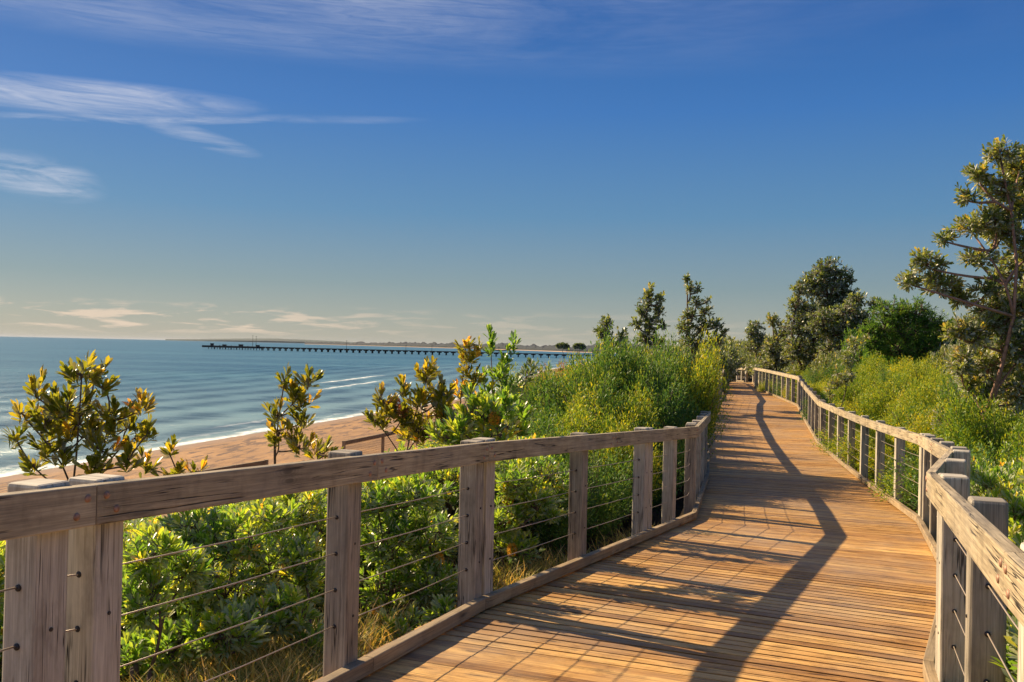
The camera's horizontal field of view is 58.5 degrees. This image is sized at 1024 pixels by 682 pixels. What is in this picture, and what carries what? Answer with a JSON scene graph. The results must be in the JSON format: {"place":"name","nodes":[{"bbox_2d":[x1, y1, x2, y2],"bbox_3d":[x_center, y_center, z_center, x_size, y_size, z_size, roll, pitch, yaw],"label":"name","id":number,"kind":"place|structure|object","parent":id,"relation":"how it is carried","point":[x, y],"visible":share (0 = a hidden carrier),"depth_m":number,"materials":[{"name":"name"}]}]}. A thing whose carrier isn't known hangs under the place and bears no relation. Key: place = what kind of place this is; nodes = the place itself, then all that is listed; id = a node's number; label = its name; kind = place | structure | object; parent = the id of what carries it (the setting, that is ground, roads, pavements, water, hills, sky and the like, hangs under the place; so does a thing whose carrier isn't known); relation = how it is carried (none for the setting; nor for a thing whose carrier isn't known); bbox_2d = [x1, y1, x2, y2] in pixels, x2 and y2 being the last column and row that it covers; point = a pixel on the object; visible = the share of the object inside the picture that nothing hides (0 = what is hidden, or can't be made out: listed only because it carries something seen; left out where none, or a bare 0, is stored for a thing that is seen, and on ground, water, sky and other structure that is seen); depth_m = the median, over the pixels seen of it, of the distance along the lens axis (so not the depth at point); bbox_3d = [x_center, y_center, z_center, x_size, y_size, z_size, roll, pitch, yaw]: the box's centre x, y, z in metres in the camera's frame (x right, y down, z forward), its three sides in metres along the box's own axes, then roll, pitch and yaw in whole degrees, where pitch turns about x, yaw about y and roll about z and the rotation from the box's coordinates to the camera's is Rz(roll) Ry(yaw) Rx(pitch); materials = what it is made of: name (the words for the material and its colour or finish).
{"place":"outdoors","nodes":[
{"label":"outdoors","id":0,"kind":"place"},
{"bbox_2d":[165,338,480,344],"bbox_3d":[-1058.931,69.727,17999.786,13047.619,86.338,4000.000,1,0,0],"label":"hills","id":1,"kind":"structure","parent":0,"point":[271,340],"depth_m":16348.14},
{"bbox_2d":[0,336,648,476],"bbox_3d":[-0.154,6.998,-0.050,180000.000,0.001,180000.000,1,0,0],"label":"sea","id":2,"kind":"structure","parent":0,"point":[200,392],"depth_m":176.98,"materials":[{"name":"liquid"}]},
{"bbox_2d":[202,336,593,358],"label":"pier","id":3,"kind":"structure","parent":2,"relation":"in","point":[211,345],"depth_m":735.79,"materials":[{"name":"brown wood"}]},
{"bbox_2d":[120,523,688,681],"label":"grass","id":4,"kind":"structure","parent":0,"point":[281,666],"depth_m":4.81,"materials":[{"name":"green plant"}]},
{"bbox_2d":[0,366,870,681],"bbox_3d":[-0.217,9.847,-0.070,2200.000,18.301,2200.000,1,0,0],"label":"ground","id":5,"kind":"structure","parent":0,"point":[240,450],"depth_m":51.94,"materials":[{"name":"beige sand"}]},
{"bbox_2d":[0,540,5,676],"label":"banksia shrub","id":6,"kind":"object","parent":5,"relation":"on","point":[2,570],"visible":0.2,"depth_m":4.17,"materials":[{"name":"green plant"}]},
{"bbox_2d":[1,349,158,480],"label":"banksia shrub","id":7,"kind":"object","parent":5,"relation":"on","point":[58,426],"visible":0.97,"depth_m":5.59,"materials":[{"name":"green plant"}]},
{"bbox_2d":[132,434,208,519],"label":"banksia shrub","id":8,"kind":"object","parent":5,"relation":"on","point":[146,466],"visible":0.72,"depth_m":6.38,"materials":[{"name":"yellow plant"}]},
{"bbox_2d":[121,519,220,681],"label":"banksia shrub","id":9,"kind":"object","parent":5,"relation":"on","point":[144,573],"visible":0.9,"depth_m":4.49,"materials":[{"name":"green plant"}]},
{"bbox_2d":[120,587,303,681],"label":"banksia shrub","id":10,"kind":"object","parent":5,"relation":"on","point":[145,643],"visible":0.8,"depth_m":4.64,"materials":[{"name":"green plant"}]},
{"bbox_2d":[121,511,324,661],"bbox_3d":[-2.255,1.719,6.169,1.956,0.969,2.060,1,-1,36],"label":"coastal shrub","id":11,"kind":"object","parent":5,"relation":"on","point":[126,540],"visible":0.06,"depth_m":5.80,"materials":[{"name":"green plant"}]},
{"bbox_2d":[122,518,324,619],"bbox_3d":[-2.368,1.741,6.471,2.009,0.922,2.116,1,0,-27],"label":"coastal shrub","id":12,"kind":"object","parent":5,"relation":"on","point":[139,522],"visible":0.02,"depth_m":6.46,"materials":[{"name":"green plant"}]},
{"bbox_2d":[181,459,268,473],"bbox_3d":[-11.017,5.215,32.702,0.232,1.336,6.445,1,0,28],"label":"beach fence","id":13,"kind":"object","parent":5,"relation":"on","point":[259,463],"visible":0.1,"depth_m":34.26,"materials":[{"name":"brown wood"}]},
{"bbox_2d":[139,497,314,663],"bbox_3d":[-1.659,1.523,5.312,1.026,1.261,0.584,1,0,-15],"label":"banksia shrub","id":14,"kind":"object","parent":5,"relation":"on","point":[232,555],"visible":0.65,"depth_m":5.30,"materials":[{"name":"green plant"}]},
{"bbox_2d":[190,492,302,514],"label":"coastal shrub","id":15,"kind":"object","parent":5,"relation":"on","point":[230,506],"visible":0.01,"depth_m":10.12,"materials":[{"name":"green plant"}]},
{"bbox_2d":[256,525,325,664],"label":"banksia shrub","id":16,"kind":"object","parent":5,"relation":"on","point":[312,549],"visible":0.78,"depth_m":5.01,"materials":[{"name":"green plant"}]},
{"bbox_2d":[261,362,342,537],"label":"banksia shrub","id":17,"kind":"object","parent":5,"relation":"on","point":[297,395],"visible":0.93,"depth_m":6.39,"materials":[{"name":"green plant"}]},
{"bbox_2d":[256,488,373,637],"bbox_3d":[-1.311,1.518,6.041,0.840,1.293,0.459,1,0,-22],"label":"banksia shrub","id":18,"kind":"object","parent":5,"relation":"on","point":[312,515],"visible":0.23,"depth_m":5.95,"materials":[{"name":"green plant"}]},
{"bbox_2d":[218,486,458,623],"bbox_3d":[-1.415,1.716,7.371,2.137,1.217,2.029,1,0,-10],"label":"coastal shrub","id":19,"kind":"object","parent":5,"relation":"on","point":[290,532],"visible":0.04,"depth_m":6.88,"materials":[{"name":"green plant"}]},
{"bbox_2d":[342,421,433,454],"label":"beach fence","id":20,"kind":"object","parent":5,"relation":"on","point":[346,443],"visible":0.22,"depth_m":45.01,"materials":[{"name":"brown wood"}]},
{"bbox_2d":[358,472,458,632],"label":"banksia shrub","id":21,"kind":"object","parent":5,"relation":"on","point":[434,568],"visible":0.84,"depth_m":6.24,"materials":[{"name":"green plant"}]},
{"bbox_2d":[361,592,455,648],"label":"banksia shrub","id":22,"kind":"object","parent":5,"relation":"on","point":[441,604],"visible":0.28,"depth_m":5.66,"materials":[{"name":"green plant"}]},
{"bbox_2d":[362,355,458,616],"bbox_3d":[-0.790,1.179,7.243,0.829,2.150,0.429,1,0,0],"label":"banksia shrub","id":23,"kind":"object","parent":5,"relation":"on","point":[406,416],"visible":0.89,"depth_m":7.18,"materials":[{"name":"green plant"}]},
{"bbox_2d":[365,441,532,572],"bbox_3d":[-0.618,1.664,8.638,1.623,1.473,1.541,1,-1,35],"label":"coastal shrub","id":24,"kind":"object","parent":5,"relation":"on","point":[443,476],"visible":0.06,"depth_m":8.21,"materials":[{"name":"green plant"}]},
{"bbox_2d":[452,336,486,566],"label":"banksia shrub","id":25,"kind":"object","parent":5,"relation":"on","point":[465,357],"visible":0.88,"depth_m":9.16,"materials":[{"name":"green plant"}]},
{"bbox_2d":[423,381,535,446],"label":"banksia shrub","id":26,"kind":"object","parent":5,"relation":"on","point":[489,416],"visible":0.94,"depth_m":6.89,"materials":[{"name":"green plant"}]},
{"bbox_2d":[477,324,524,433],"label":"banksia shrub","id":27,"kind":"object","parent":5,"relation":"on","point":[504,360],"visible":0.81,"depth_m":9.37,"materials":[{"name":"green plant"}]},
{"bbox_2d":[436,445,568,565],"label":"coastal shrub","id":28,"kind":"object","parent":5,"relation":"on","point":[536,463],"visible":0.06,"depth_m":8.82,"materials":[{"name":"green plant"}]},
{"bbox_2d":[514,357,537,439],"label":"banksia shrub","id":29,"kind":"object","parent":5,"relation":"on","point":[529,362],"visible":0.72,"depth_m":10.48,"materials":[{"name":"green plant"}]},
{"bbox_2d":[494,460,565,581],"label":"banksia shrub","id":30,"kind":"object","parent":5,"relation":"on","point":[525,493],"visible":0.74,"depth_m":7.55,"materials":[{"name":"green plant"}]},
{"bbox_2d":[514,357,574,427],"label":"heath bush","id":31,"kind":"object","parent":5,"relation":"on","point":[538,396],"visible":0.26,"depth_m":14.01,"materials":[{"name":"green plant"}]},
{"bbox_2d":[499,472,599,573],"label":"heath bush","id":32,"kind":"object","parent":5,"relation":"on","point":[556,533],"visible":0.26,"depth_m":8.85,"materials":[{"name":"green plant"}]},
{"bbox_2d":[513,403,600,437],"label":"heath bush","id":33,"kind":"object","parent":5,"relation":"on","point":[535,425],"visible":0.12,"depth_m":12.47,"materials":[{"name":"green plant"}]},
{"bbox_2d":[529,397,612,458],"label":"heath bush","id":34,"kind":"object","parent":5,"relation":"on","point":[584,423],"visible":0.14,"depth_m":11.95,"materials":[{"name":"green plant"}]},
{"bbox_2d":[534,371,636,427],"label":"heath bush","id":35,"kind":"object","parent":5,"relation":"on","point":[604,400],"visible":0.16,"depth_m":13.22,"materials":[{"name":"green plant"}]},
{"bbox_2d":[542,453,632,556],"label":"heath bush","id":36,"kind":"object","parent":5,"relation":"on","point":[611,510],"visible":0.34,"depth_m":9.59,"materials":[{"name":"green plant"}]},
{"bbox_2d":[558,334,633,397],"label":"heath bush","id":37,"kind":"object","parent":5,"relation":"on","point":[611,345],"depth_m":15.05,"materials":[{"name":"green plant"}]},
{"bbox_2d":[564,446,632,544],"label":"heath bush","id":38,"kind":"object","parent":5,"relation":"on","point":[600,472],"visible":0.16,"depth_m":10.87,"materials":[{"name":"green plant"}]},
{"bbox_2d":[574,400,632,521],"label":"heath bush","id":39,"kind":"object","parent":5,"relation":"on","point":[606,421],"visible":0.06,"depth_m":12.33,"materials":[{"name":"green plant"}]},
{"bbox_2d":[556,340,653,411],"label":"heath bush","id":40,"kind":"object","parent":5,"relation":"on","point":[585,372],"visible":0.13,"depth_m":14.15,"materials":[{"name":"green plant"}]},
{"bbox_2d":[563,321,650,397],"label":"heath bush","id":41,"kind":"object","parent":5,"relation":"on","point":[600,360],"visible":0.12,"depth_m":14.58,"materials":[{"name":"green plant"}]},
{"bbox_2d":[556,377,662,451],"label":"heath bush","id":42,"kind":"object","parent":5,"relation":"on","point":[581,404],"visible":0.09,"depth_m":12.90,"materials":[{"name":"green plant"}]},
{"bbox_2d":[593,313,629,352],"bbox_3d":[3.216,1.031,29.971,1.261,3.931,0.729,1,0,0],"label":"tree","id":43,"kind":"object","parent":5,"relation":"on","point":[605,322],"visible":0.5,"depth_m":29.95,"materials":[{"name":"green plant"}]},
{"bbox_2d":[584,407,662,535],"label":"heath bush","id":44,"kind":"object","parent":5,"relation":"on","point":[655,460],"visible":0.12,"depth_m":11.20,"materials":[{"name":"green plant"}]},
{"bbox_2d":[313,383,936,681],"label":"boardwalk","id":45,"kind":"structure","parent":5,"relation":"on","point":[788,554],"depth_m":6.26,"materials":[{"name":"brown wood"}]},
{"bbox_2d":[0,369,723,681],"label":"wooden railing","id":46,"kind":"object","parent":45,"relation":"on","point":[64,564],"visible":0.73,"depth_m":3.85,"materials":[{"name":"brown wood"}]},
{"bbox_2d":[753,367,1023,681],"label":"wooden railing","id":47,"kind":"object","parent":45,"relation":"on","point":[977,553],"visible":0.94,"depth_m":4.24,"materials":[{"name":"brown wood"}]},
{"bbox_2d":[585,327,672,380],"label":"heath bush","id":48,"kind":"object","parent":5,"relation":"on","point":[635,341],"visible":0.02,"depth_m":16.02,"materials":[{"name":"green plant"}]},
{"bbox_2d":[586,331,681,409],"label":"heath bush","id":49,"kind":"object","parent":5,"relation":"on","point":[647,365],"visible":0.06,"depth_m":14.60,"materials":[{"name":"green plant"}]},
{"bbox_2d":[601,386,684,517],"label":"heath bush","id":50,"kind":"object","parent":5,"relation":"on","point":[628,406],"visible":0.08,"depth_m":12.97,"materials":[{"name":"green plant"}]},
{"bbox_2d":[627,281,669,364],"bbox_3d":[4.485,0.429,30.039,1.466,4.750,0.816,1,0,0],"label":"tree","id":51,"kind":"object","parent":5,"relation":"on","point":[642,310],"visible":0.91,"depth_m":29.95,"materials":[{"name":"green plant"}]},
{"bbox_2d":[617,346,683,452],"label":"heath bush","id":52,"kind":"object","parent":5,"relation":"on","point":[656,382],"visible":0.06,"depth_m":14.16,"materials":[{"name":"green plant"}]},
{"bbox_2d":[596,366,709,509],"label":"heath bush","id":53,"kind":"object","parent":5,"relation":"on","point":[664,403],"visible":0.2,"depth_m":13.69,"materials":[{"name":"green plant"}]},
{"bbox_2d":[604,409,704,525],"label":"heath bush","id":54,"kind":"object","parent":5,"relation":"on","point":[658,483],"visible":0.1,"depth_m":12.37,"materials":[{"name":"green plant"}]},
{"bbox_2d":[614,353,699,500],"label":"heath bush","id":55,"kind":"object","parent":5,"relation":"on","point":[650,390],"visible":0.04,"depth_m":14.09,"materials":[{"name":"green plant"}]},
{"bbox_2d":[620,323,715,495],"bbox_3d":[2.425,1.373,15.202,1.724,3.501,1.630,1,0,-17],"label":"heath bush","id":56,"kind":"object","parent":5,"relation":"on","point":[669,352],"visible":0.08,"depth_m":15.15,"materials":[{"name":"green plant"}]},
{"bbox_2d":[652,329,715,484],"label":"heath bush","id":57,"kind":"object","parent":5,"relation":"on","point":[689,366],"visible":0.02,"depth_m":16.33,"materials":[{"name":"green plant"}]},
{"bbox_2d":[661,320,733,497],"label":"heath bush","id":58,"kind":"object","parent":5,"relation":"on","point":[707,395],"visible":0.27,"depth_m":15.62,"materials":[{"name":"green plant"}]},
{"bbox_2d":[674,273,729,369],"bbox_3d":[6.432,0.194,31.024,1.855,5.136,1.055,1,0,0],"label":"tree","id":59,"kind":"object","parent":5,"relation":"on","point":[687,327],"visible":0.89,"depth_m":30.94,"materials":[{"name":"green plant"}]},
{"bbox_2d":[675,345,731,392],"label":"scrub bush","id":60,"kind":"object","parent":5,"relation":"on","point":[725,373],"visible":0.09,"depth_m":39.68,"materials":[{"name":"green plant"}]},
{"bbox_2d":[707,341,740,376],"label":"scrub bush","id":61,"kind":"object","parent":5,"relation":"on","point":[727,344],"visible":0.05,"depth_m":47.34,"materials":[{"name":"green plant"}]},
{"bbox_2d":[740,320,767,360],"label":"tree","id":62,"kind":"object","parent":5,"relation":"on","point":[755,345],"visible":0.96,"depth_m":61.87,"materials":[{"name":"green plant"}]},
{"bbox_2d":[741,347,766,378],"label":"scrub bush","id":63,"kind":"object","parent":5,"relation":"on","point":[748,357],"visible":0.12,"depth_m":66.03,"materials":[{"name":"green plant"}]},
{"bbox_2d":[757,312,793,370],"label":"tree","id":64,"kind":"object","parent":5,"relation":"on","point":[773,361],"visible":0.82,"depth_m":45.90,"materials":[{"name":"green plant"}]},
{"bbox_2d":[778,277,835,375],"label":"tree","id":65,"kind":"object","parent":5,"relation":"on","point":[800,307],"visible":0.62,"depth_m":40.83,"materials":[{"name":"green plant"}]},
{"bbox_2d":[802,358,849,385],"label":"heath bush","id":66,"kind":"object","parent":5,"relation":"on","point":[839,370],"visible":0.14,"depth_m":35.34,"materials":[{"name":"green plant"}]},
{"bbox_2d":[808,345,844,384],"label":"scrub bush","id":67,"kind":"object","parent":5,"relation":"on","point":[815,363],"visible":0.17,"depth_m":36.91,"materials":[{"name":"green plant"}]},
{"bbox_2d":[801,255,864,339],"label":"tree","id":68,"kind":"object","parent":5,"relation":"on","point":[821,286],"visible":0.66,"depth_m":43.75,"materials":[{"name":"green plant"}]},
{"bbox_2d":[800,289,887,363],"bbox_3d":[13.806,0.346,38.012,3.573,5.076,1.652,1,0,0],"label":"tree","id":69,"kind":"object","parent":5,"relation":"on","point":[832,324],"visible":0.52,"depth_m":37.84,"materials":[{"name":"green plant"}]},
{"bbox_2d":[817,423,874,469],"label":"heath bush","id":70,"kind":"object","parent":5,"relation":"on","point":[833,443],"visible":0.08,"depth_m":18.92,"materials":[{"name":"green plant"}]},
{"bbox_2d":[823,333,870,418],"bbox_3d":[8.219,1.366,22.491,1.203,3.160,0.628,1,0,0],"label":"sapling","id":71,"kind":"object","parent":5,"relation":"on","point":[844,380],"visible":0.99,"depth_m":22.46,"materials":[{"name":"green plant"}]},
{"bbox_2d":[810,413,888,461],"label":"heath bush","id":72,"kind":"object","parent":5,"relation":"on","point":[825,435],"visible":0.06,"depth_m":19.73,"materials":[{"name":"green plant"}]},
{"bbox_2d":[828,365,882,407],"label":"heath bush","id":73,"kind":"object","parent":5,"relation":"on","point":[851,390],"visible":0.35,"depth_m":26.43,"materials":[{"name":"green plant"}]},
{"bbox_2d":[837,322,903,370],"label":"scrub bush","id":74,"kind":"object","parent":5,"relation":"on","point":[860,353],"visible":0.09,"depth_m":36.11,"materials":[{"name":"green plant"}]},
{"bbox_2d":[827,429,918,490],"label":"heath bush","id":75,"kind":"object","parent":5,"relation":"on","point":[888,447],"visible":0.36,"depth_m":16.44,"materials":[{"name":"green plant"}]},
{"bbox_2d":[858,350,890,378],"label":"heath bush","id":76,"kind":"object","parent":5,"relation":"on","point":[872,366],"visible":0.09,"depth_m":30.66,"materials":[{"name":"green plant"}]},
{"bbox_2d":[848,373,921,420],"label":"heath bush","id":77,"kind":"object","parent":5,"relation":"on","point":[876,405],"visible":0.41,"depth_m":21.58,"materials":[{"name":"green plant"}]},
{"bbox_2d":[856,365,917,402],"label":"heath bush","id":78,"kind":"object","parent":5,"relation":"on","point":[897,378],"visible":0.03,"depth_m":24.75,"materials":[{"name":"green plant"}]},
{"bbox_2d":[857,294,956,366],"bbox_3d":[14.391,0.525,33.052,3.873,4.499,1.902,1,0,0],"label":"round tree","id":79,"kind":"object","parent":5,"relation":"on","point":[903,313],"visible":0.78,"depth_m":32.78,"materials":[{"name":"green plant"}]},
{"bbox_2d":[885,356,938,390],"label":"heath bush","id":80,"kind":"object","parent":5,"relation":"on","point":[914,372],"visible":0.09,"depth_m":25.34,"materials":[{"name":"green plant"}]},
{"bbox_2d":[883,372,949,429],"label":"heath bush","id":81,"kind":"object","parent":5,"relation":"on","point":[912,403],"visible":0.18,"depth_m":18.26,"materials":[{"name":"green plant"}]},
{"bbox_2d":[902,394,963,452],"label":"heath bush","id":82,"kind":"object","parent":5,"relation":"on","point":[921,426],"visible":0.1,"depth_m":16.40,"materials":[{"name":"green plant"}]},
{"bbox_2d":[868,450,997,511],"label":"heath bush","id":83,"kind":"object","parent":5,"relation":"on","point":[883,483],"visible":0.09,"depth_m":12.55,"materials":[{"name":"green plant"}]},
{"bbox_2d":[899,383,966,444],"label":"heath bush","id":84,"kind":"object","parent":5,"relation":"on","point":[928,407],"visible":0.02,"depth_m":17.24,"materials":[{"name":"green plant"}]},
{"bbox_2d":[924,342,967,371],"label":"scrub bush","id":85,"kind":"object","parent":5,"relation":"on","point":[943,353],"visible":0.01,"depth_m":30.01,"materials":[{"name":"green plant"}]},
{"bbox_2d":[888,437,1023,513],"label":"heath bush","id":86,"kind":"object","parent":5,"relation":"on","point":[915,489],"visible":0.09,"depth_m":11.78,"materials":[{"name":"green plant"}]},
{"bbox_2d":[893,134,1023,432],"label":"banksia tree","id":87,"kind":"object","parent":5,"relation":"on","point":[998,223],"visible":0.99,"depth_m":13.01,"materials":[{"name":"green plant"}]},
{"bbox_2d":[914,444,1022,480],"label":"heath bush","id":88,"kind":"object","parent":5,"relation":"on","point":[986,457],"visible":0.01,"depth_m":10.86,"materials":[{"name":"green plant"}]},
{"bbox_2d":[936,371,1014,404],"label":"heath bush","id":89,"kind":"object","parent":5,"relation":"on","point":[950,383],"visible":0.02,"depth_m":17.03,"materials":[{"name":"green plant"}]},
{"bbox_2d":[928,379,1023,459],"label":"heath bush","id":90,"kind":"object","parent":5,"relation":"on","point":[961,426],"visible":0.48,"depth_m":12.62,"materials":[{"name":"green plant"}]},
{"bbox_2d":[930,348,1023,437],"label":"banksia shrub","id":91,"kind":"object","parent":5,"relation":"on","point":[988,388],"visible":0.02,"depth_m":15.20,"materials":[{"name":"green plant"}]},
{"bbox_2d":[952,393,1023,443],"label":"heath bush","id":92,"kind":"object","parent":5,"relation":"on","point":[1007,417],"visible":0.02,"depth_m":13.64,"materials":[{"name":"green plant"}]},
{"bbox_2d":[970,456,1017,493],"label":"coastal shrub","id":93,"kind":"object","parent":5,"relation":"on","point":[985,467],"visible":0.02,"depth_m":10.10,"materials":[{"name":"green plant"}]},
{"bbox_2d":[970,465,1023,496],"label":"coastal shrub","id":94,"kind":"object","parent":5,"relation":"on","point":[985,480],"visible":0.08,"depth_m":9.15,"materials":[{"name":"green plant"}]},
{"bbox_2d":[970,454,1023,473],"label":"coastal shrub","id":95,"kind":"object","parent":5,"relation":"on","point":[1020,461],"visible":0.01,"depth_m":10.71,"materials":[{"name":"green plant"}]},
{"bbox_2d":[971,411,1023,464],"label":"heath bush","id":96,"kind":"object","parent":5,"relation":"on","point":[1019,436],"visible":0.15,"depth_m":11.75,"materials":[{"name":"green plant"}]},
{"bbox_2d":[975,477,1023,500],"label":"coastal shrub","id":97,"kind":"object","parent":5,"relation":"on","point":[1003,487],"depth_m":8.70,"materials":[{"name":"green plant"}]},
{"bbox_2d":[982,486,1023,544],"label":"coastal shrub","id":98,"kind":"object","parent":5,"relation":"on","point":[1016,516],"visible":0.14,"depth_m":6.23,"materials":[{"name":"green plant"}]},
{"bbox_2d":[991,615,1017,681],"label":"coastal shrub","id":99,"kind":"object","parent":5,"relation":"on","point":[1011,637],"visible":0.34,"depth_m":3.13,"materials":[{"name":"green plant"}]},
{"bbox_2d":[1006,530,1023,681],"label":"coastal shrub","id":100,"kind":"object","parent":5,"relation":"on","point":[1017,539],"visible":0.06,"depth_m":4.37,"materials":[{"name":"green plant"}]},
{"bbox_2d":[305,341,666,352],"bbox_3d":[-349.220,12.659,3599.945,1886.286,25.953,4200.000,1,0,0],"label":"shore","id":101,"kind":"structure","parent":0,"point":[532,347],"depth_m":3161.53,"materials":[{"name":"green plant"}]},
{"bbox_2d":[0,0,1023,346],"label":"sky","id":102,"kind":"structure","parent":0,"point":[367,171],"materials":[{"name":"blue"}]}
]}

